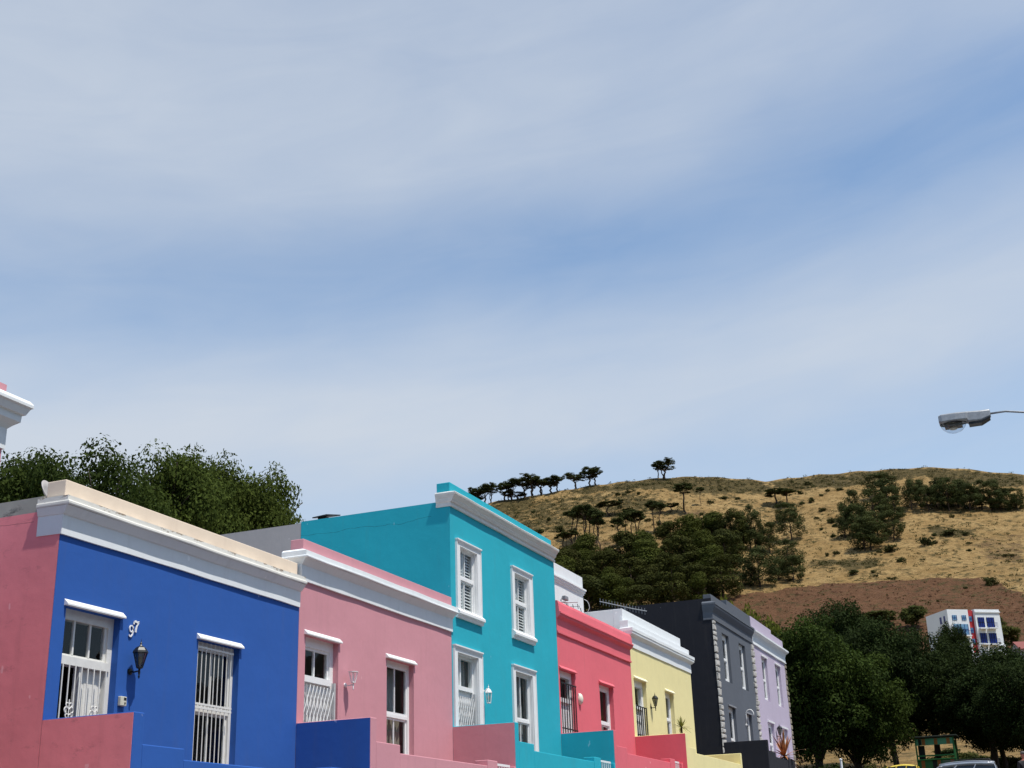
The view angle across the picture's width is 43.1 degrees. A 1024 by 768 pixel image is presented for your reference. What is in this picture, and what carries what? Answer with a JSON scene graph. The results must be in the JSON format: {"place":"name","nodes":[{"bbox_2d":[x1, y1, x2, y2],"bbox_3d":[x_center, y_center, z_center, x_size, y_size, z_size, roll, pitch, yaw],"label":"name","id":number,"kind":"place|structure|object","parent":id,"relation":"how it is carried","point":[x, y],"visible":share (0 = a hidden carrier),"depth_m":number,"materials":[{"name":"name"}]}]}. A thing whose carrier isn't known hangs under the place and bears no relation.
{"place":"outdoors","nodes":[
{"label":"outdoors","id":0,"kind":"place"},
{"bbox_2d":[0,0,1023,523],"label":"sky","id":1,"kind":"structure","parent":0,"point":[383,253],"materials":[{"name":"blue"}]},
{"bbox_2d":[488,467,1023,767],"bbox_3d":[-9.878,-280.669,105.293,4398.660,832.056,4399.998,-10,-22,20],"label":"hillside","id":2,"kind":"structure","parent":0,"point":[944,564],"depth_m":408.15,"materials":[{"name":"beige plant"}]},
{"bbox_2d":[0,446,113,502],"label":"leafy tree","id":3,"kind":"object","parent":2,"relation":"on","point":[18,463],"depth_m":38.57,"materials":[{"name":"green plant"}]},
{"bbox_2d":[0,433,176,517],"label":"leafy tree","id":4,"kind":"object","parent":2,"relation":"on","point":[30,486],"visible":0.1,"depth_m":35.21,"materials":[{"name":"green plant"}]},
{"bbox_2d":[122,439,250,534],"bbox_3d":[-10.217,8.783,37.793,4.907,14.294,5.326,-8,-21,16],"label":"leafy tree","id":5,"kind":"object","parent":2,"relation":"on","point":[190,488],"visible":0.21,"depth_m":38.30,"materials":[{"name":"green plant"}]},
{"bbox_2d":[205,449,302,532],"bbox_3d":[-8.821,9.383,40.163,5.137,14.809,4.733,6,-22,-19],"label":"leafy tree","id":6,"kind":"object","parent":2,"relation":"on","point":[259,506],"visible":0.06,"depth_m":41.23,"materials":[{"name":"green plant"}]},
{"bbox_2d":[554,555,576,572],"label":"pine tree","id":7,"kind":"object","parent":2,"relation":"on","point":[565,562],"visible":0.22,"depth_m":368.95,"materials":[{"name":"green plant"}]},
{"bbox_2d":[554,548,581,574],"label":"pine tree","id":8,"kind":"object","parent":2,"relation":"on","point":[569,553],"visible":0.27,"depth_m":384.33,"materials":[{"name":"green plant"}]},
{"bbox_2d":[570,532,599,575],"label":"pine tree","id":9,"kind":"object","parent":2,"relation":"on","point":[583,541],"visible":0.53,"depth_m":404.90,"materials":[{"name":"green plant"}]},
{"bbox_2d":[575,560,597,577],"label":"pine tree","id":10,"kind":"object","parent":2,"relation":"on","point":[590,568],"visible":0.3,"depth_m":376.03,"materials":[{"name":"green plant"}]},
{"bbox_2d":[578,574,612,610],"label":"pine tree","id":11,"kind":"object","parent":2,"relation":"on","point":[590,583],"visible":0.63,"depth_m":346.36,"materials":[{"name":"green plant"}]},
{"bbox_2d":[590,550,625,578],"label":"pine tree","id":12,"kind":"object","parent":2,"relation":"on","point":[602,558],"visible":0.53,"depth_m":388.75,"materials":[{"name":"green plant"}]},
{"bbox_2d":[593,573,631,608],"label":"pine tree","id":13,"kind":"object","parent":2,"relation":"on","point":[613,581],"visible":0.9,"depth_m":345.19,"materials":[{"name":"green plant"}]},
{"bbox_2d":[599,530,637,574],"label":"pine tree","id":14,"kind":"object","parent":2,"relation":"on","point":[621,538],"visible":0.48,"depth_m":401.17,"materials":[{"name":"green plant"}]},
{"bbox_2d":[612,557,653,585],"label":"pine tree","id":15,"kind":"object","parent":2,"relation":"on","point":[637,564],"visible":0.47,"depth_m":373.78,"materials":[{"name":"green plant"}]},
{"bbox_2d":[623,584,654,606],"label":"pine tree","id":16,"kind":"object","parent":2,"relation":"on","point":[638,592],"visible":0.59,"depth_m":341.86,"materials":[{"name":"green plant"}]},
{"bbox_2d":[632,539,664,578],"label":"pine tree","id":17,"kind":"object","parent":2,"relation":"on","point":[645,550],"visible":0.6,"depth_m":385.81,"materials":[{"name":"green plant"}]},
{"bbox_2d":[634,572,667,604],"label":"pine tree","id":18,"kind":"object","parent":2,"relation":"on","point":[647,579],"visible":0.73,"depth_m":355.47,"materials":[{"name":"green plant"}]},
{"bbox_2d":[651,457,674,477],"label":"pine tree","id":19,"kind":"object","parent":2,"relation":"on","point":[667,463],"visible":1,"depth_m":535.15,"materials":[{"name":"green plant"}]},
{"bbox_2d":[653,520,681,554],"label":"pine tree","id":20,"kind":"object","parent":2,"relation":"on","point":[664,530],"visible":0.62,"depth_m":419.82,"materials":[{"name":"green plant"}]},
{"bbox_2d":[651,553,697,603],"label":"pine tree","id":21,"kind":"object","parent":2,"relation":"on","point":[671,563],"visible":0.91,"depth_m":354.37,"materials":[{"name":"green plant"}]},
{"bbox_2d":[669,534,698,565],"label":"pine tree","id":22,"kind":"object","parent":2,"relation":"on","point":[683,541],"visible":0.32,"depth_m":392.53,"materials":[{"name":"green plant"}]},
{"bbox_2d":[672,513,701,545],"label":"pine tree","id":23,"kind":"object","parent":2,"relation":"on","point":[687,527],"visible":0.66,"depth_m":418.97,"materials":[{"name":"green plant"}]},
{"bbox_2d":[678,551,712,582],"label":"pine tree","id":24,"kind":"object","parent":2,"relation":"on","point":[689,557],"visible":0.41,"depth_m":380.24,"materials":[{"name":"green plant"}]},
{"bbox_2d":[687,571,706,599],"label":"pine tree","id":25,"kind":"object","parent":2,"relation":"on","point":[697,583],"visible":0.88,"depth_m":352.91,"materials":[{"name":"green plant"}]},
{"bbox_2d":[681,563,718,598],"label":"pine tree","id":26,"kind":"object","parent":2,"relation":"on","point":[693,568],"visible":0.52,"depth_m":363.77,"materials":[{"name":"green plant"}]},
{"bbox_2d":[687,529,715,572],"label":"pine tree","id":27,"kind":"object","parent":2,"relation":"on","point":[703,539],"visible":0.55,"depth_m":394.76,"materials":[{"name":"green plant"}]},
{"bbox_2d":[693,544,727,578],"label":"pine tree","id":28,"kind":"object","parent":2,"relation":"on","point":[710,552],"visible":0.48,"depth_m":379.78,"materials":[{"name":"green plant"}]},
{"bbox_2d":[700,510,723,534],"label":"pine tree","id":29,"kind":"object","parent":2,"relation":"on","point":[707,521],"visible":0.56,"depth_m":429.72,"materials":[{"name":"green plant"}]},
{"bbox_2d":[701,552,744,597],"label":"pine tree","id":30,"kind":"object","parent":2,"relation":"on","point":[728,585],"visible":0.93,"depth_m":362.87,"materials":[{"name":"green plant"}]},
{"bbox_2d":[708,530,747,571],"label":"pine tree","id":31,"kind":"object","parent":2,"relation":"on","point":[730,539],"visible":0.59,"depth_m":392.11,"materials":[{"name":"green plant"}]},
{"bbox_2d":[715,508,749,546],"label":"pine tree","id":32,"kind":"object","parent":2,"relation":"on","point":[734,514],"visible":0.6,"depth_m":425.72,"materials":[{"name":"green plant"}]},
{"bbox_2d":[739,566,762,586],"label":"pine tree","id":33,"kind":"object","parent":2,"relation":"on","point":[751,579],"visible":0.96,"depth_m":373.76,"materials":[{"name":"green plant"}]},
{"bbox_2d":[743,511,767,547],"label":"pine tree","id":34,"kind":"object","parent":2,"relation":"on","point":[758,527],"visible":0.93,"depth_m":426.45,"materials":[{"name":"green plant"}]},
{"bbox_2d":[736,545,781,586],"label":"pine tree","id":35,"kind":"object","parent":2,"relation":"on","point":[760,560],"visible":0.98,"depth_m":373.95,"materials":[{"name":"green plant"}]},
{"bbox_2d":[496,466,1023,636],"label":"hill scrub","id":36,"kind":"object","parent":2,"relation":"on","point":[791,482],"visible":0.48,"depth_m":490.69,"materials":[{"name":"green plant"}]},
{"bbox_2d":[755,520,782,552],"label":"pine tree","id":37,"kind":"object","parent":2,"relation":"on","point":[770,539],"visible":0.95,"depth_m":422.43,"materials":[{"name":"green plant"}]},
{"bbox_2d":[770,538,806,566],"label":"pine tree","id":38,"kind":"object","parent":2,"relation":"on","point":[781,553],"visible":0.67,"depth_m":394.78,"materials":[{"name":"green plant"}]},
{"bbox_2d":[775,506,805,541],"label":"pine tree","id":39,"kind":"object","parent":2,"relation":"on","point":[789,512],"visible":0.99,"depth_m":436.17,"materials":[{"name":"green plant"}]},
{"bbox_2d":[779,554,804,581],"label":"pine tree","id":40,"kind":"object","parent":2,"relation":"on","point":[794,559],"visible":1,"depth_m":376.44,"materials":[{"name":"green plant"}]},
{"bbox_2d":[772,614,891,767],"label":"leafy tree","id":41,"kind":"object","parent":2,"relation":"on","point":[820,690],"visible":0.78,"depth_m":86.28,"materials":[{"name":"green plant"}]},
{"bbox_2d":[833,511,852,537],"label":"pine tree","id":42,"kind":"object","parent":2,"relation":"on","point":[841,523],"visible":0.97,"depth_m":425.98,"materials":[{"name":"green plant"}]},
{"bbox_2d":[799,596,889,766],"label":"leafy tree","id":43,"kind":"object","parent":2,"relation":"on","point":[844,618],"visible":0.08,"depth_m":112.37,"materials":[{"name":"green plant"}]},
{"bbox_2d":[836,490,860,516],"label":"pine tree","id":44,"kind":"object","parent":2,"relation":"on","point":[848,499],"visible":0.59,"depth_m":448.93,"materials":[{"name":"green plant"}]},
{"bbox_2d":[842,503,866,532],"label":"pine tree","id":45,"kind":"object","parent":2,"relation":"on","point":[856,509],"visible":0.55,"depth_m":426.32,"materials":[{"name":"green plant"}]},
{"bbox_2d":[793,651,920,767],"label":"leafy tree","id":46,"kind":"object","parent":2,"relation":"on","point":[870,746],"visible":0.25,"depth_m":88.76,"materials":[{"name":"green plant"}]},
{"bbox_2d":[847,516,878,550],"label":"pine tree","id":47,"kind":"object","parent":2,"relation":"on","point":[856,524],"visible":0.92,"depth_m":405.30,"materials":[{"name":"green plant"}]},
{"bbox_2d":[851,515,888,549],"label":"pine tree","id":48,"kind":"object","parent":2,"relation":"on","point":[867,536],"visible":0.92,"depth_m":404.62,"materials":[{"name":"green plant"}]},
{"bbox_2d":[717,576,1023,646],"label":"burnt scrub","id":49,"kind":"object","parent":2,"relation":"on","point":[895,599],"visible":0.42,"depth_m":340.98,"materials":[{"name":"brown plant"}]},
{"bbox_2d":[853,487,891,521],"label":"pine tree","id":50,"kind":"object","parent":2,"relation":"on","point":[878,498],"visible":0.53,"depth_m":438.69,"materials":[{"name":"green plant"}]},
{"bbox_2d":[860,505,893,536],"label":"pine tree","id":51,"kind":"object","parent":2,"relation":"on","point":[871,513],"visible":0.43,"depth_m":421.13,"materials":[{"name":"green plant"}]},
{"bbox_2d":[859,471,899,497],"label":"pine tree","id":52,"kind":"object","parent":2,"relation":"on","point":[878,476],"visible":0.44,"depth_m":473.82,"materials":[{"name":"green plant"}]},
{"bbox_2d":[864,609,896,622],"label":"leafy tree","id":53,"kind":"object","parent":2,"relation":"on","point":[881,613],"visible":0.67,"depth_m":308.13,"materials":[{"name":"green plant"}]},
{"bbox_2d":[872,477,902,502],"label":"pine tree","id":54,"kind":"object","parent":2,"relation":"on","point":[880,484],"visible":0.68,"depth_m":460.93,"materials":[{"name":"green plant"}]},
{"bbox_2d":[840,614,943,764],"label":"leafy tree","id":55,"kind":"object","parent":2,"relation":"on","point":[899,649],"visible":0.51,"depth_m":100.76,"materials":[{"name":"green plant"}]},
{"bbox_2d":[878,509,905,540],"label":"pine tree","id":56,"kind":"object","parent":2,"relation":"on","point":[901,527],"visible":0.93,"depth_m":414.86,"materials":[{"name":"green plant"}]},
{"bbox_2d":[899,479,919,509],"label":"pine tree","id":57,"kind":"object","parent":2,"relation":"on","point":[910,485],"visible":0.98,"depth_m":456.29,"materials":[{"name":"green plant"}]},
{"bbox_2d":[897,605,927,626],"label":"leafy tree","id":58,"kind":"object","parent":2,"relation":"on","point":[912,615],"visible":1,"depth_m":301.61,"materials":[{"name":"green plant"}]},
{"bbox_2d":[915,485,937,511],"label":"pine tree","id":59,"kind":"object","parent":2,"relation":"on","point":[923,490],"visible":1,"depth_m":451.83,"materials":[{"name":"green plant"}]},
{"bbox_2d":[912,734,959,767],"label":"market kiosk","id":60,"kind":"object","parent":2,"relation":"on","point":[922,760],"visible":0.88,"depth_m":92.41,"materials":[{"name":"green wood"}]},
{"bbox_2d":[903,632,974,758],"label":"leafy tree","id":61,"kind":"object","parent":2,"relation":"on","point":[943,649],"visible":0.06,"depth_m":103.34,"materials":[{"name":"green plant"}]},
{"bbox_2d":[932,477,962,511],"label":"pine tree","id":62,"kind":"object","parent":2,"relation":"on","point":[944,482],"visible":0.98,"depth_m":450.29,"materials":[{"name":"green plant"}]},
{"bbox_2d":[935,620,970,655],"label":"leafy tree","id":63,"kind":"object","parent":2,"relation":"on","point":[954,634],"visible":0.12,"depth_m":159.04,"materials":[{"name":"green plant"}]},
{"bbox_2d":[926,609,1005,660],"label":"apartment block","id":64,"kind":"structure","parent":2,"relation":"on","point":[983,626],"depth_m":227.93,"materials":[{"name":"white paint"}]},
{"bbox_2d":[955,482,980,510],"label":"pine tree","id":65,"kind":"object","parent":2,"relation":"on","point":[964,499],"visible":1,"depth_m":446.27,"materials":[{"name":"green plant"}]},
{"bbox_2d":[914,638,1023,767],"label":"leafy tree","id":66,"kind":"object","parent":2,"relation":"on","point":[954,668],"visible":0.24,"depth_m":97.41,"materials":[{"name":"green plant"}]},
{"bbox_2d":[963,479,996,509],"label":"pine tree","id":67,"kind":"object","parent":2,"relation":"on","point":[977,482],"visible":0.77,"depth_m":447.96,"materials":[{"name":"green plant"}]},
{"bbox_2d":[942,648,1023,752],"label":"leafy tree","id":68,"kind":"object","parent":2,"relation":"on","point":[974,718],"visible":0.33,"depth_m":93.99,"materials":[{"name":"green plant"}]},
{"bbox_2d":[973,478,1004,510],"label":"pine tree","id":69,"kind":"object","parent":2,"relation":"on","point":[993,484],"visible":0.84,"depth_m":445.09,"materials":[{"name":"green plant"}]},
{"bbox_2d":[959,718,1022,767],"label":"leafy tree","id":70,"kind":"object","parent":2,"relation":"on","point":[1002,755],"visible":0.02,"depth_m":101.35,"materials":[{"name":"green plant"}]},
{"bbox_2d":[970,657,1023,751],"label":"leafy tree","id":71,"kind":"object","parent":2,"relation":"on","point":[1005,709],"visible":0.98,"depth_m":89.40,"materials":[{"name":"green plant"}]},
{"bbox_2d":[987,488,1010,510],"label":"pine tree","id":72,"kind":"object","parent":2,"relation":"on","point":[993,505],"visible":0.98,"depth_m":441.87,"materials":[{"name":"green plant"}]},
{"bbox_2d":[1001,625,1020,645],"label":"leafy tree","id":73,"kind":"object","parent":2,"relation":"on","point":[1009,632],"visible":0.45,"depth_m":266.78,"materials":[{"name":"green plant"}]},
{"bbox_2d":[1005,487,1023,510],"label":"pine tree","id":74,"kind":"object","parent":2,"relation":"on","point":[1021,501],"visible":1,"depth_m":440.23,"materials":[{"name":"green plant"}]},
{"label":"pavement","id":75,"kind":"structure","parent":0,"visible":0},
{"bbox_2d":[938,409,1023,433],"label":"street lamp","id":76,"kind":"object","parent":75,"relation":"on","point":[953,421],"visible":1,"depth_m":24.61,"materials":[{"name":"metal"}]},
{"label":"pavement","id":77,"kind":"structure","parent":0,"visible":0},
{"bbox_2d":[0,382,33,459],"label":"terraced house","id":78,"kind":"structure","parent":77,"relation":"on","point":[14,409],"depth_m":15.28,"materials":[{"name":"white paint"}]},
{"bbox_2d":[0,479,306,767],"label":"terraced house","id":79,"kind":"structure","parent":77,"relation":"on","point":[89,576],"depth_m":20.39,"materials":[{"name":"blue paint"}]},
{"bbox_2d":[38,608,113,761],"bbox_3d":[-6.293,4.641,18.814,0.212,2.620,1.210,-10,-22,20],"label":"door","id":80,"kind":"structure","parent":79,"relation":"in","point":[91,677],"depth_m":19.10,"materials":[{"name":"white paint"}]},
{"bbox_2d":[128,639,147,678],"bbox_3d":[-5.697,4.190,19.754,0.296,0.605,0.231,-10,-22,20],"label":"wall lantern","id":81,"kind":"object","parent":79,"relation":"attached to","point":[140,652],"depth_m":19.70,"materials":[{"name":"black metal"}]},
{"bbox_2d":[192,641,233,763],"bbox_3d":[-5.045,5.423,21.670,0.202,2.100,1.200,-10,-22,20],"label":"window","id":82,"kind":"structure","parent":79,"relation":"in","point":[201,709],"depth_m":21.82,"materials":[{"name":"white paint"}]},
{"bbox_2d":[38,711,335,767],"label":"terrace wall","id":83,"kind":"structure","parent":77,"relation":"on","point":[113,740],"depth_m":17.50,"materials":[{"name":"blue paint"}]},
{"bbox_2d":[282,539,458,760],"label":"terraced house","id":84,"kind":"structure","parent":77,"relation":"on","point":[386,635],"depth_m":27.11,"materials":[{"name":"pink paint"}]},
{"bbox_2d":[303,637,335,721],"bbox_3d":[-3.764,6.219,24.725,0.230,2.650,1.250,-10,-22,20],"label":"door","id":85,"kind":"structure","parent":84,"relation":"in","point":[319,693],"depth_m":24.99,"materials":[{"name":"white paint"}]},
{"bbox_2d":[386,660,408,754],"bbox_3d":[-2.626,7.061,27.717,0.338,2.160,1.270,-10,-22,20],"label":"window","id":86,"kind":"structure","parent":84,"relation":"in","point":[393,719],"depth_m":28.01,"materials":[{"name":"white paint"}]},
{"bbox_2d":[221,482,561,755],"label":"terraced house","id":87,"kind":"structure","parent":77,"relation":"on","point":[487,569],"depth_m":32.90,"materials":[{"name":"teal paint"}]},
{"bbox_2d":[460,549,474,613],"bbox_3d":[-1.193,4.893,32.053,0.140,1.528,1.006,-10,-22,20],"label":"window","id":88,"kind":"structure","parent":87,"relation":"in","point":[469,582],"depth_m":32.27,"materials":[{"name":"white paint"}]},
{"bbox_2d":[458,655,476,725],"bbox_3d":[-1.227,7.870,30.842,0.348,2.728,1.196,-10,-22,20],"label":"door","id":89,"kind":"structure","parent":87,"relation":"in","point":[467,699],"depth_m":31.13,"materials":[{"name":"white paint"}]},
{"bbox_2d":[515,575,527,634],"bbox_3d":[0.157,5.989,35.102,0.140,1.528,1.026,-10,-22,20],"label":"window","id":90,"kind":"structure","parent":87,"relation":"in","point":[522,605],"depth_m":35.34,"materials":[{"name":"white paint"}]},
{"bbox_2d":[516,673,530,743],"bbox_3d":[0.149,8.792,34.029,0.278,2.268,1.166,-10,-22,20],"label":"window","id":91,"kind":"structure","parent":87,"relation":"in","point":[520,721],"depth_m":34.42,"materials":[{"name":"white paint"}]},
{"bbox_2d":[295,717,515,767],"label":"terrace wall","id":92,"kind":"structure","parent":77,"relation":"on","point":[347,743],"depth_m":23.44,"materials":[{"name":"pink paint"}]},
{"bbox_2d":[453,722,615,767],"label":"terrace wall","id":93,"kind":"structure","parent":77,"relation":"on","point":[500,743],"depth_m":29.54,"materials":[{"name":"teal paint"}]},
{"bbox_2d":[554,563,635,754],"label":"terraced house","id":94,"kind":"structure","parent":77,"relation":"on","point":[594,662],"depth_m":40.16,"materials":[{"name":"pink paint"}]},
{"bbox_2d":[560,671,577,732],"bbox_3d":[1.543,9.645,37.047,0.286,2.800,1.280,-10,-22,20],"label":"door","id":95,"kind":"structure","parent":94,"relation":"in","point":[566,704],"depth_m":37.33,"materials":[{"name":"white paint"}]},
{"bbox_2d":[599,685,610,729],"bbox_3d":[2.739,10.537,40.221,0.278,2.280,1.330,-10,-22,20],"label":"window","id":96,"kind":"structure","parent":94,"relation":"in","point":[607,724],"depth_m":40.76,"materials":[{"name":"white paint"}]},
{"bbox_2d":[561,730,682,767],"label":"terrace wall","id":97,"kind":"structure","parent":77,"relation":"on","point":[602,744],"depth_m":35.90,"materials":[{"name":"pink paint"}]},
{"bbox_2d":[585,609,696,752],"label":"terraced house","id":98,"kind":"structure","parent":77,"relation":"on","point":[662,662],"depth_m":45.86,"materials":[{"name":"yellow paint"}]},
{"bbox_2d":[634,680,647,735],"bbox_3d":[4.274,11.443,43.435,0.290,2.940,1.340,-10,-22,20],"label":"door","id":99,"kind":"structure","parent":98,"relation":"in","point":[640,709],"depth_m":43.77,"materials":[{"name":"white paint"}]},
{"bbox_2d":[584,594,762,754],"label":"terraced house","id":100,"kind":"structure","parent":77,"relation":"on","point":[713,634],"depth_m":55.47,"materials":[{"name":"grey paint"}]},
{"bbox_2d":[635,733,742,767],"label":"terrace wall","id":101,"kind":"structure","parent":77,"relation":"on","point":[671,746],"depth_m":42.09,"materials":[{"name":"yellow paint"}]},
{"bbox_2d":[723,740,794,767],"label":"terrace wall","id":102,"kind":"structure","parent":77,"relation":"on","point":[756,754],"depth_m":52.64,"materials":[{"name":"black paint"}]},
{"bbox_2d":[773,730,807,766],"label":"spiky aloe","id":103,"kind":"object","parent":102,"relation":"on","point":[782,746],"visible":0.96,"depth_m":56.53,"materials":[{"name":"orange plant"}]},
{"bbox_2d":[749,616,795,767],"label":"terraced house","id":104,"kind":"structure","parent":77,"relation":"on","point":[771,653],"depth_m":64.12,"materials":[{"name":"purple paint"}]},
{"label":"cross road","id":105,"kind":"structure","parent":0,"visible":0},
{"bbox_2d":[937,758,996,767],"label":"parked car","id":106,"kind":"object","parent":105,"relation":"on","point":[974,763],"visible":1,"depth_m":72.39,"materials":[{"name":"silver metal"}]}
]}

